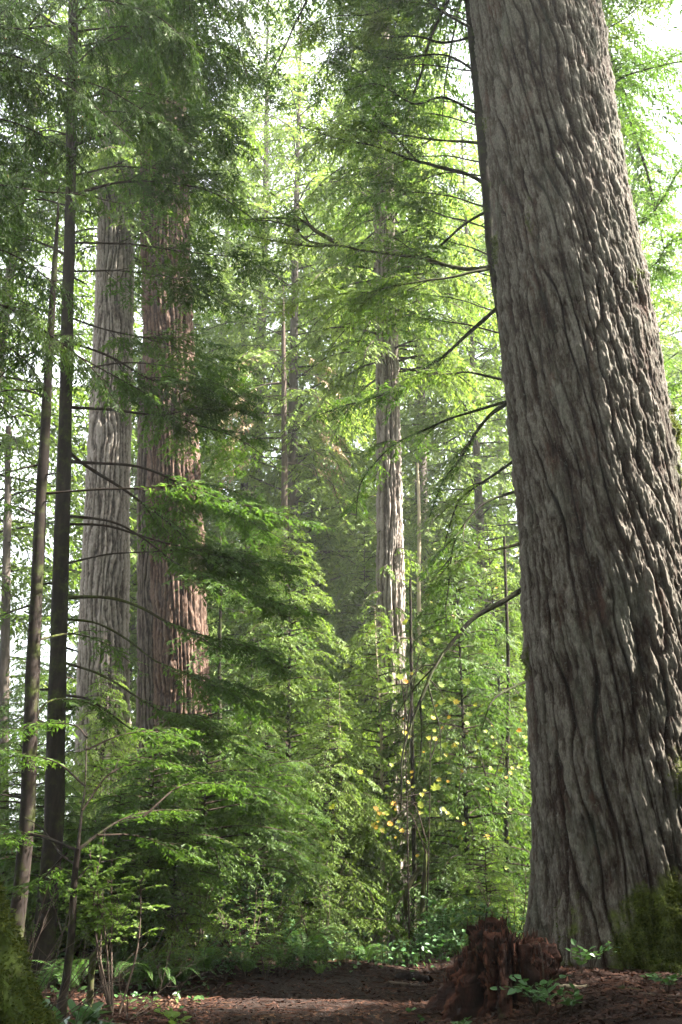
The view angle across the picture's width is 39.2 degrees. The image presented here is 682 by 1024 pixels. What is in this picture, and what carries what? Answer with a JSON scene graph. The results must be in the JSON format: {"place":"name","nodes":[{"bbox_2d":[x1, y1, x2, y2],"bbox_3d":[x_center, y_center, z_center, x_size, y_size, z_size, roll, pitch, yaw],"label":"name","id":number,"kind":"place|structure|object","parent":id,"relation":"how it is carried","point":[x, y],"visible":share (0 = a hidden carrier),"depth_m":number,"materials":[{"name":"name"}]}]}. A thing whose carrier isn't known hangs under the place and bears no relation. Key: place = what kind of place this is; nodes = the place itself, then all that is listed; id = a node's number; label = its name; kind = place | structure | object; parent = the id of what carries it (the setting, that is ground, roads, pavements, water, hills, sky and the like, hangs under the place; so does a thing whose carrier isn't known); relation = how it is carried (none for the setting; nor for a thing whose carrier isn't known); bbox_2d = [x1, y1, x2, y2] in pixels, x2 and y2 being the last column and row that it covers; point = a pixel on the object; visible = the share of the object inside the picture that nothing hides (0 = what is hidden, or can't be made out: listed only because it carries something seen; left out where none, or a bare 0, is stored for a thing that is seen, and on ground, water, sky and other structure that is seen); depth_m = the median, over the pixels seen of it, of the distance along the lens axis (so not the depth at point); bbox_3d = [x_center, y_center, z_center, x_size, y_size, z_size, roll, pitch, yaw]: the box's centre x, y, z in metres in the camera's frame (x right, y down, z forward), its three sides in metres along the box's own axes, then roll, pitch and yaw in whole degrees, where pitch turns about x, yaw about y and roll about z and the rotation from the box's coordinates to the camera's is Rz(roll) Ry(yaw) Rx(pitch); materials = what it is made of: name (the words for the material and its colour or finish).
{"place":"outdoors","nodes":[
{"label":"outdoors","id":0,"kind":"place"},
{"bbox_2d":[194,968,401,1023],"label":"path","id":1,"kind":"structure","parent":0,"point":[306,995],"depth_m":10.01,"materials":[{"name":"soil"}]},
{"bbox_2d":[243,926,294,978],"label":"bush","id":2,"kind":"object","parent":1,"relation":"on","point":[267,957],"visible":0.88,"depth_m":11.37,"materials":[{"name":"green plant"}]},
{"bbox_2d":[247,940,322,970],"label":"fern","id":3,"kind":"object","parent":1,"relation":"on","point":[280,951],"visible":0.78,"depth_m":11.70,"materials":[{"name":"green plant"}]},
{"bbox_2d":[0,838,681,1023],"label":"ground","id":4,"kind":"structure","parent":0,"point":[667,1019],"depth_m":10.60,"materials":[{"name":"soil"}]},
{"bbox_2d":[0,426,17,833],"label":"thin trunk","id":5,"kind":"object","parent":4,"relation":"on","point":[5,659],"visible":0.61,"depth_m":24.48,"materials":[{"name":"grey plant"}]},
{"bbox_2d":[0,872,59,1023],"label":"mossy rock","id":6,"kind":"object","parent":4,"relation":"on","point":[21,999],"visible":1,"depth_m":6.16,"materials":[{"name":"green plant"}]},
{"bbox_2d":[0,628,80,843],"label":"young hemlock","id":7,"kind":"object","parent":4,"relation":"on","point":[22,664],"visible":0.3,"depth_m":18.52,"materials":[{"name":"green plant"}]},
{"bbox_2d":[2,864,98,963],"bbox_3d":[-3.579,4.825,11.344,1.385,1.275,0.962,8,-21,-23],"label":"bush","id":8,"kind":"object","parent":4,"relation":"on","point":[30,917],"visible":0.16,"depth_m":11.23,"materials":[{"name":"green plant"}]},
{"bbox_2d":[31,958,87,993],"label":"fern","id":9,"kind":"object","parent":4,"relation":"on","point":[45,979],"visible":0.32,"depth_m":9.64,"materials":[{"name":"green plant"}]},
{"bbox_2d":[0,744,121,961],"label":"hemlock sapling","id":10,"kind":"object","parent":4,"relation":"on","point":[74,791],"visible":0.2,"depth_m":12.52,"materials":[{"name":"green plant"}]},
{"bbox_2d":[0,779,132,938],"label":"hemlock sapling","id":11,"kind":"object","parent":4,"relation":"on","point":[35,863],"visible":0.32,"depth_m":11.88,"materials":[{"name":"green plant"}]},
{"bbox_2d":[0,0,141,784],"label":"conifer tree","id":12,"kind":"object","parent":4,"relation":"on","point":[20,441],"visible":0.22,"depth_m":28.97,"materials":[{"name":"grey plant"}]},
{"bbox_2d":[29,957,119,992],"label":"fern","id":13,"kind":"object","parent":4,"relation":"on","point":[74,971],"visible":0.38,"depth_m":10.18,"materials":[{"name":"green plant"}]},
{"bbox_2d":[42,997,112,1023],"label":"salal plant","id":14,"kind":"object","parent":4,"relation":"on","point":[93,1015],"visible":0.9,"depth_m":8.00,"materials":[{"name":"green plant"}]},
{"bbox_2d":[8,848,149,1022],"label":"bare shrub","id":15,"kind":"object","parent":4,"relation":"on","point":[86,951],"visible":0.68,"depth_m":6.71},
{"bbox_2d":[2,875,165,1023],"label":"bare shrub","id":16,"kind":"object","parent":4,"relation":"on","point":[81,959],"visible":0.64,"depth_m":7.84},
{"bbox_2d":[87,943,109,1006],"bbox_3d":[-2.439,4.700,9.592,0.204,0.716,0.089,0,-19,0],"label":"dead stub","id":17,"kind":"object","parent":4,"relation":"on","point":[91,982],"visible":0.57,"depth_m":9.59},
{"bbox_2d":[32,664,169,873],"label":"young hemlock","id":18,"kind":"object","parent":4,"relation":"on","point":[80,757],"visible":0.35,"depth_m":16.46,"materials":[{"name":"green plant"}]},
{"bbox_2d":[59,943,156,969],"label":"fern","id":19,"kind":"object","parent":4,"relation":"on","point":[121,952],"visible":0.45,"depth_m":11.58,"materials":[{"name":"green plant"}]},
{"bbox_2d":[55,824,161,964],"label":"hemlock sapling","id":20,"kind":"object","parent":4,"relation":"on","point":[113,943],"visible":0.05,"depth_m":12.44,"materials":[{"name":"green plant"}]},
{"bbox_2d":[55,831,168,1015],"bbox_3d":[-2.287,4.033,9.438,0.807,1.671,1.306,-5,-20,15],"label":"huckleberry bush","id":21,"kind":"object","parent":4,"relation":"on","point":[92,919],"visible":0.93,"depth_m":9.32,"materials":[{"name":"green plant"}]},
{"bbox_2d":[0,0,224,827],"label":"old tree","id":22,"kind":"object","parent":4,"relation":"on","point":[109,437],"visible":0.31,"depth_m":23.29,"materials":[{"name":"grey plant"}]},
{"bbox_2d":[25,789,213,969],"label":"hemlock sapling","id":23,"kind":"object","parent":4,"relation":"on","point":[136,869],"visible":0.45,"depth_m":11.90,"materials":[{"name":"green plant"}]},
{"bbox_2d":[0,68,265,786],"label":"conifer tree","id":24,"kind":"object","parent":4,"relation":"on","point":[133,477],"visible":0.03,"depth_m":35.54,"materials":[{"name":"green plant"}]},
{"bbox_2d":[0,719,269,1022],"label":"crooked sapling","id":25,"kind":"object","parent":4,"relation":"on","point":[75,877],"visible":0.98,"depth_m":10.06,"materials":[{"name":"green plant"}]},
{"bbox_2d":[25,740,248,961],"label":"hemlock sapling","id":26,"kind":"object","parent":4,"relation":"on","point":[140,790],"visible":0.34,"depth_m":13.01,"materials":[{"name":"green plant"}]},
{"bbox_2d":[0,0,274,429],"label":"cedar tree","id":27,"kind":"object","parent":4,"relation":"on","point":[171,35],"visible":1,"depth_m":10.10,"materials":[{"name":"green plant"}]},
{"bbox_2d":[86,954,191,990],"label":"fern","id":28,"kind":"object","parent":4,"relation":"on","point":[139,978],"visible":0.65,"depth_m":10.72,"materials":[{"name":"green plant"}]},
{"bbox_2d":[132,359,153,848],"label":"old tree","id":29,"kind":"object","parent":4,"relation":"on","point":[144,684],"visible":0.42,"depth_m":20.55,"materials":[{"name":"brown plant"}]},
{"bbox_2d":[97,936,213,1018],"bbox_3d":[-1.763,4.438,9.106,1.077,0.689,1.303,4,-19,-12],"label":"bare shrub","id":30,"kind":"object","parent":4,"relation":"on","point":[133,1017],"visible":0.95,"depth_m":9.02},
{"bbox_2d":[117,959,206,991],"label":"fern","id":31,"kind":"object","parent":4,"relation":"on","point":[166,977],"visible":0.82,"depth_m":10.54,"materials":[{"name":"green plant"}]},
{"bbox_2d":[65,452,263,800],"bbox_3d":[-5.087,3.543,28.634,5.931,12.549,6.236,-17,-25,40],"label":"young hemlock","id":32,"kind":"object","parent":4,"relation":"on","point":[133,634],"visible":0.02,"depth_m":28.22,"materials":[{"name":"green plant"}]},
{"bbox_2d":[0,0,331,985],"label":"hemlock tree","id":33,"kind":"object","parent":4,"relation":"on","point":[206,388],"visible":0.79,"depth_m":14.28,"materials":[{"name":"green plant"}]},
{"bbox_2d":[123,872,209,963],"bbox_3d":[-2.290,5.207,12.285,1.259,1.159,0.875,10,-21,-27],"label":"bush","id":34,"kind":"object","parent":4,"relation":"on","point":[172,910],"visible":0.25,"depth_m":12.24,"materials":[{"name":"green plant"}]},
{"bbox_2d":[0,185,334,937],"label":"hemlock tree","id":35,"kind":"object","parent":4,"relation":"on","point":[32,709],"visible":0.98,"depth_m":11.82,"materials":[{"name":"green plant"}]},
{"bbox_2d":[43,0,301,854],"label":"old tree","id":36,"kind":"object","parent":4,"relation":"on","point":[183,608],"visible":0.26,"depth_m":21.92,"materials":[{"name":"red plant"}]},
{"bbox_2d":[143,926,201,989],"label":"bush","id":37,"kind":"object","parent":4,"relation":"on","point":[177,964],"visible":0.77,"depth_m":10.88,"materials":[{"name":"green plant"}]},
{"bbox_2d":[113,816,241,973],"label":"hemlock sapling","id":38,"kind":"object","parent":4,"relation":"on","point":[214,930],"visible":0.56,"depth_m":12.19,"materials":[{"name":"green plant"}]},
{"bbox_2d":[142,952,233,986],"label":"fern","id":39,"kind":"object","parent":4,"relation":"on","point":[184,977],"visible":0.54,"depth_m":10.91,"materials":[{"name":"green plant"}]},
{"bbox_2d":[68,65,321,716],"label":"conifer tree","id":40,"kind":"object","parent":4,"relation":"on","point":[75,658],"depth_m":51.92,"materials":[{"name":"green plant"}]},
{"bbox_2d":[80,688,320,941],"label":"hemlock sapling","id":41,"kind":"object","parent":4,"relation":"on","point":[268,788],"visible":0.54,"depth_m":14.23,"materials":[{"name":"green plant"}]},
{"bbox_2d":[147,870,258,961],"bbox_3d":[-1.737,5.050,11.952,1.524,1.075,1.068,4,-19,-13],"label":"bare shrub","id":42,"kind":"object","parent":4,"relation":"on","point":[176,922],"visible":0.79,"depth_m":11.87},
{"bbox_2d":[160,946,251,975],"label":"fern","id":43,"kind":"object","parent":4,"relation":"on","point":[207,964],"visible":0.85,"depth_m":11.20,"materials":[{"name":"green plant"}]},
{"bbox_2d":[176,860,237,954],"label":"bush","id":44,"kind":"object","parent":4,"relation":"on","point":[210,914],"visible":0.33,"depth_m":13.05,"materials":[{"name":"green plant"}]},
{"bbox_2d":[216,536,228,840],"bbox_3d":[-2.262,3.594,18.230,0.398,6.560,0.484,0,-19,0],"label":"thin trunk","id":45,"kind":"object","parent":4,"relation":"on","point":[219,671],"visible":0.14,"depth_m":18.53,"materials":[{"name":"brown plant"}]},
{"bbox_2d":[184,717,269,898],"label":"young hemlock","id":46,"kind":"object","parent":4,"relation":"on","point":[216,768],"visible":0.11,"depth_m":16.76,"materials":[{"name":"green plant"}]},
{"bbox_2d":[185,872,268,942],"bbox_3d":[-1.698,5.787,14.020,1.016,0.979,0.842,16,-24,-38],"label":"bush","id":47,"kind":"object","parent":4,"relation":"on","point":[225,909],"visible":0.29,"depth_m":14.03,"materials":[{"name":"green plant"}]},
{"bbox_2d":[209,948,245,981],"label":"bush","id":48,"kind":"object","parent":4,"relation":"on","point":[230,963],"visible":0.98,"depth_m":11.18,"materials":[{"name":"green plant"}]},
{"bbox_2d":[204,945,287,975],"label":"fern","id":49,"kind":"object","parent":4,"relation":"on","point":[248,962],"visible":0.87,"depth_m":11.32,"materials":[{"name":"green plant"}]},
{"bbox_2d":[213,890,282,958],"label":"bush","id":50,"kind":"object","parent":4,"relation":"on","point":[243,925],"visible":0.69,"depth_m":12.76,"materials":[{"name":"green plant"}]},
{"bbox_2d":[158,732,341,933],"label":"hemlock sapling","id":51,"kind":"object","parent":4,"relation":"on","point":[266,823],"visible":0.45,"depth_m":15.37,"materials":[{"name":"green plant"}]},
{"bbox_2d":[130,0,375,678],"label":"conifer tree","id":52,"kind":"object","parent":4,"relation":"on","point":[259,472],"visible":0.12,"depth_m":41.67,"materials":[{"name":"green plant"}]},
{"bbox_2d":[229,873,312,954],"bbox_3d":[-0.913,5.713,13.605,0.875,1.159,1.259,-10,-21,27],"label":"bush","id":53,"kind":"object","parent":4,"relation":"on","point":[280,914],"visible":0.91,"depth_m":13.60,"materials":[{"name":"green plant"}]},
{"bbox_2d":[238,865,313,933],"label":"bush","id":54,"kind":"object","parent":4,"relation":"on","point":[276,899],"visible":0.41,"depth_m":15.25,"materials":[{"name":"green plant"}]},
{"bbox_2d":[206,485,355,855],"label":"young hemlock","id":55,"kind":"object","parent":4,"relation":"on","point":[253,673],"visible":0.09,"depth_m":24.17,"materials":[{"name":"green plant"}]},
{"bbox_2d":[214,286,351,865],"bbox_3d":[-1.739,1.266,28.036,4.314,18.224,2.282,1,-19,-4],"label":"conifer tree","id":56,"kind":"object","parent":4,"relation":"on","point":[284,462],"visible":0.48,"depth_m":29.46,"materials":[{"name":"green plant"}]},
{"bbox_2d":[215,445,375,846],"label":"young hemlock","id":57,"kind":"object","parent":4,"relation":"on","point":[303,508],"visible":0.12,"depth_m":31.85,"materials":[{"name":"green plant"}]},
{"bbox_2d":[131,0,474,857],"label":"conifer tree","id":58,"kind":"object","parent":4,"relation":"on","point":[293,396],"visible":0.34,"depth_m":33.20,"materials":[{"name":"green plant"}]},
{"bbox_2d":[259,925,348,957],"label":"fern","id":59,"kind":"object","parent":4,"relation":"on","point":[314,938],"visible":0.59,"depth_m":13.91,"materials":[{"name":"green plant"}]},
{"bbox_2d":[222,505,389,906],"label":"young hemlock","id":60,"kind":"object","parent":4,"relation":"on","point":[287,690],"visible":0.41,"depth_m":20.87,"materials":[{"name":"green plant"}]},
{"bbox_2d":[256,816,361,954],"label":"hemlock sapling","id":61,"kind":"object","parent":4,"relation":"on","point":[337,909],"visible":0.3,"depth_m":16.04,"materials":[{"name":"green plant"}]},
{"bbox_2d":[0,819,628,1021],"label":"ground cover","id":62,"kind":"object","parent":4,"relation":"on","point":[403,949],"visible":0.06,"depth_m":12.51,"materials":[{"name":"green plant"}]},
{"bbox_2d":[403,866,421,947],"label":"crooked sapling","id":63,"kind":"object","parent":62,"relation":"on","point":[411,882],"visible":0.66,"depth_m":15.84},
{"bbox_2d":[279,876,364,959],"bbox_3d":[-0.401,6.496,15.317,1.385,1.275,0.962,14,-24,-36],"label":"bush","id":64,"kind":"object","parent":4,"relation":"on","point":[328,905],"visible":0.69,"depth_m":15.25,"materials":[{"name":"green plant"}]},
{"bbox_2d":[272,681,405,955],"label":"pole hemlock","id":65,"kind":"object","parent":4,"relation":"on","point":[371,798],"visible":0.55,"depth_m":17.41,"materials":[{"name":"green plant"}]},
{"bbox_2d":[266,698,415,962],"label":"young hemlock","id":66,"kind":"object","parent":4,"relation":"on","point":[347,859],"visible":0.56,"depth_m":16.84,"materials":[{"name":"green plant"}]},
{"bbox_2d":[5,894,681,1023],"bbox_3d":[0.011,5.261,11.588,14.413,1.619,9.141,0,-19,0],"label":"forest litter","id":67,"kind":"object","parent":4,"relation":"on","point":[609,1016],"visible":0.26,"depth_m":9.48,"materials":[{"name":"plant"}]},
{"bbox_2d":[213,95,483,906],"bbox_3d":[-0.193,-3.157,41.217,12.070,38.309,13.104,8,-20,-21],"label":"conifer tree","id":68,"kind":"object","parent":4,"relation":"on","point":[365,446],"visible":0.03,"depth_m":39.35,"materials":[{"name":"green plant"}]},
{"bbox_2d":[275,530,457,934],"bbox_3d":[0.444,5.897,26.442,5.669,11.408,5.392,-3,-19,10],"label":"young hemlock","id":69,"kind":"object","parent":4,"relation":"on","point":[339,621],"visible":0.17,"depth_m":27.46,"materials":[{"name":"green plant"}]},
{"bbox_2d":[290,605,480,961],"bbox_3d":[0.724,5.426,18.950,3.714,7.411,3.391,6,-20,-17],"label":"pole hemlock","id":70,"kind":"object","parent":4,"relation":"on","point":[381,786],"visible":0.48,"depth_m":19.15,"materials":[{"name":"green plant"}]},
{"bbox_2d":[272,1,501,960],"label":"old tree","id":71,"kind":"object","parent":4,"relation":"on","point":[390,561],"visible":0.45,"depth_m":24.11,"materials":[{"name":"green plant"}]},
{"bbox_2d":[277,156,500,710],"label":"conifer tree","id":72,"kind":"object","parent":4,"relation":"on","point":[410,418],"depth_m":54.60,"materials":[{"name":"green plant"}]},
{"bbox_2d":[262,10,527,899],"bbox_3d":[2.501,-5.864,37.938,12.728,41.282,12.338,5,-20,-14],"label":"conifer tree","id":73,"kind":"object","parent":4,"relation":"on","point":[421,405],"visible":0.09,"depth_m":36.22,"materials":[{"name":"green plant"}]},
{"bbox_2d":[329,704,487,938],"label":"vine maple","id":74,"kind":"object","parent":4,"relation":"on","point":[387,812],"visible":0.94,"depth_m":16.20,"materials":[{"name":"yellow plant"}]},
{"bbox_2d":[401,579,423,962],"bbox_3d":[1.321,4.667,17.584,0.436,7.125,0.311,-10,-21,27],"label":"thin trunk","id":75,"kind":"object","parent":4,"relation":"on","point":[414,843],"visible":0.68,"depth_m":17.64,"materials":[{"name":"brown plant"}]},
{"bbox_2d":[395,972,432,982],"bbox_3d":[0.890,5.675,11.636,0.524,0.139,0.132,-15,-24,38],"label":"fallen log","id":76,"kind":"object","parent":4,"relation":"on","point":[416,977],"visible":0.86,"depth_m":11.61,"materials":[{"name":"brown wood"}]},
{"bbox_2d":[415,463,422,874],"bbox_3d":[2.174,4.802,26.898,0.537,13.293,0.478,-5,-20,14],"label":"thin trunk","id":77,"kind":"object","parent":4,"relation":"on","point":[418,549],"visible":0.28,"depth_m":28.10,"materials":[{"name":"brown plant"}]},
{"bbox_2d":[407,853,431,957],"bbox_3d":[1.289,6.664,15.692,0.439,2.016,0.448,0,-19,0],"label":"thin trunk","id":78,"kind":"object","parent":4,"relation":"on","point":[423,893],"visible":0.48,"depth_m":15.77,"materials":[{"name":"wood"}]},
{"bbox_2d":[332,668,516,942],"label":"young hemlock","id":79,"kind":"object","parent":4,"relation":"on","point":[423,719],"visible":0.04,"depth_m":23.71,"materials":[{"name":"green plant"}]},
{"bbox_2d":[408,919,443,962],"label":"bush","id":80,"kind":"object","parent":4,"relation":"on","point":[421,937],"visible":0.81,"depth_m":13.43,"materials":[{"name":"green plant"}]},
{"bbox_2d":[337,619,519,938],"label":"vine maple","id":81,"kind":"object","parent":4,"relation":"on","point":[400,676],"visible":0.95,"depth_m":15.32,"materials":[{"name":"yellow plant"}]},
{"bbox_2d":[340,97,530,907],"bbox_3d":[4.404,-1.521,31.384,9.612,28.515,9.336,18,-26,-41],"label":"conifer tree","id":82,"kind":"object","parent":4,"relation":"on","point":[473,469],"visible":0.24,"depth_m":30.95,"materials":[{"name":"green plant"}]},
{"bbox_2d":[392,817,487,957],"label":"hemlock sapling","id":83,"kind":"object","parent":4,"relation":"on","point":[448,853],"visible":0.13,"depth_m":18.51,"materials":[{"name":"green plant"}]},
{"bbox_2d":[353,545,531,963],"bbox_3d":[2.205,4.596,18.390,4.411,8.458,4.967,8,-20,-21],"label":"young hemlock","id":84,"kind":"object","parent":4,"relation":"on","point":[465,797],"visible":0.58,"depth_m":18.15,"materials":[{"name":"green plant"}]},
{"bbox_2d":[419,896,476,955],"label":"bush","id":85,"kind":"object","parent":4,"relation":"on","point":[444,919],"visible":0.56,"depth_m":15.04,"materials":[{"name":"green plant"}]},
{"bbox_2d":[222,0,681,973],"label":"tree","id":86,"kind":"object","parent":4,"relation":"on","point":[594,430],"visible":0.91,"depth_m":12.37,"materials":[{"name":"grey plant"}]},
{"bbox_2d":[239,0,681,810],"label":"hemlock tree","id":87,"kind":"object","parent":4,"relation":"on","point":[387,290],"visible":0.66,"depth_m":17.61,"materials":[{"name":"green plant"}]},
{"bbox_2d":[411,152,529,898],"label":"conifer tree","id":88,"kind":"object","parent":4,"relation":"on","point":[499,491],"visible":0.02,"depth_m":46.83,"materials":[{"name":"green plant"}]},
{"bbox_2d":[415,524,531,935],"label":"young hemlock","id":89,"kind":"object","parent":4,"relation":"on","point":[516,661],"visible":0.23,"depth_m":22.80,"materials":[{"name":"green plant"}]},
{"bbox_2d":[450,895,502,928],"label":"bush","id":90,"kind":"object","parent":4,"relation":"on","point":[475,912],"visible":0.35,"depth_m":14.24,"materials":[{"name":"green plant"}]},
{"bbox_2d":[429,703,528,905],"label":"vine maple","id":91,"kind":"object","parent":4,"relation":"on","point":[488,789],"visible":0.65,"depth_m":17.37,"materials":[{"name":"green plant"}]},
{"bbox_2d":[435,821,527,956],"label":"hemlock sapling","id":92,"kind":"object","parent":4,"relation":"on","point":[490,874],"visible":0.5,"depth_m":15.87,"materials":[{"name":"green plant"}]},
{"bbox_2d":[425,911,568,1022],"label":"tree stump","id":93,"kind":"object","parent":4,"relation":"on","point":[496,952],"visible":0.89,"depth_m":9.21,"materials":[{"name":"brown wood"}]},
{"bbox_2d":[464,858,530,938],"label":"bush","id":94,"kind":"object","parent":4,"relation":"on","point":[492,910],"visible":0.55,"depth_m":14.65,"materials":[{"name":"green plant"}]},
{"bbox_2d":[496,536,514,916],"bbox_3d":[3.165,4.462,18.525,0.630,8.387,0.418,-7,-20,20],"label":"thin trunk","id":95,"kind":"object","parent":4,"relation":"on","point":[506,804],"visible":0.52,"depth_m":18.86,"materials":[{"name":"brown plant"}]},
{"bbox_2d":[490,974,570,1014],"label":"salal plant","id":96,"kind":"object","parent":4,"relation":"on","point":[523,982],"visible":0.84,"depth_m":8.56,"materials":[{"name":"green plant"}]},
{"bbox_2d":[523,980,582,1015],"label":"salal plant","id":97,"kind":"object","parent":4,"relation":"on","point":[543,994],"visible":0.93,"depth_m":8.28,"materials":[{"name":"green plant"}]},
{"bbox_2d":[553,983,582,1014],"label":"salal plant","id":98,"kind":"object","parent":4,"relation":"on","point":[566,1001],"visible":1,"depth_m":7.98,"materials":[{"name":"green plant"}]},
{"bbox_2d":[515,60,681,806],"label":"conifer tree","id":99,"kind":"object","parent":4,"relation":"on","point":[675,373],"visible":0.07,"depth_m":31.99,"materials":[{"name":"green plant"}]},
{"bbox_2d":[522,147,681,800],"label":"conifer tree","id":100,"kind":"object","parent":4,"relation":"on","point":[663,346],"visible":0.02,"depth_m":40.32,"materials":[{"name":"green plant"}]},
{"bbox_2d":[639,972,681,992],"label":"salal plant","id":101,"kind":"object","parent":4,"relation":"on","point":[655,978],"visible":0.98,"depth_m":8.37,"materials":[{"name":"green plant"}]},
{"bbox_2d":[0,0,681,838],"label":"sky","id":102,"kind":"structure","parent":0,"point":[662,37],"materials":[{"name":"white"}]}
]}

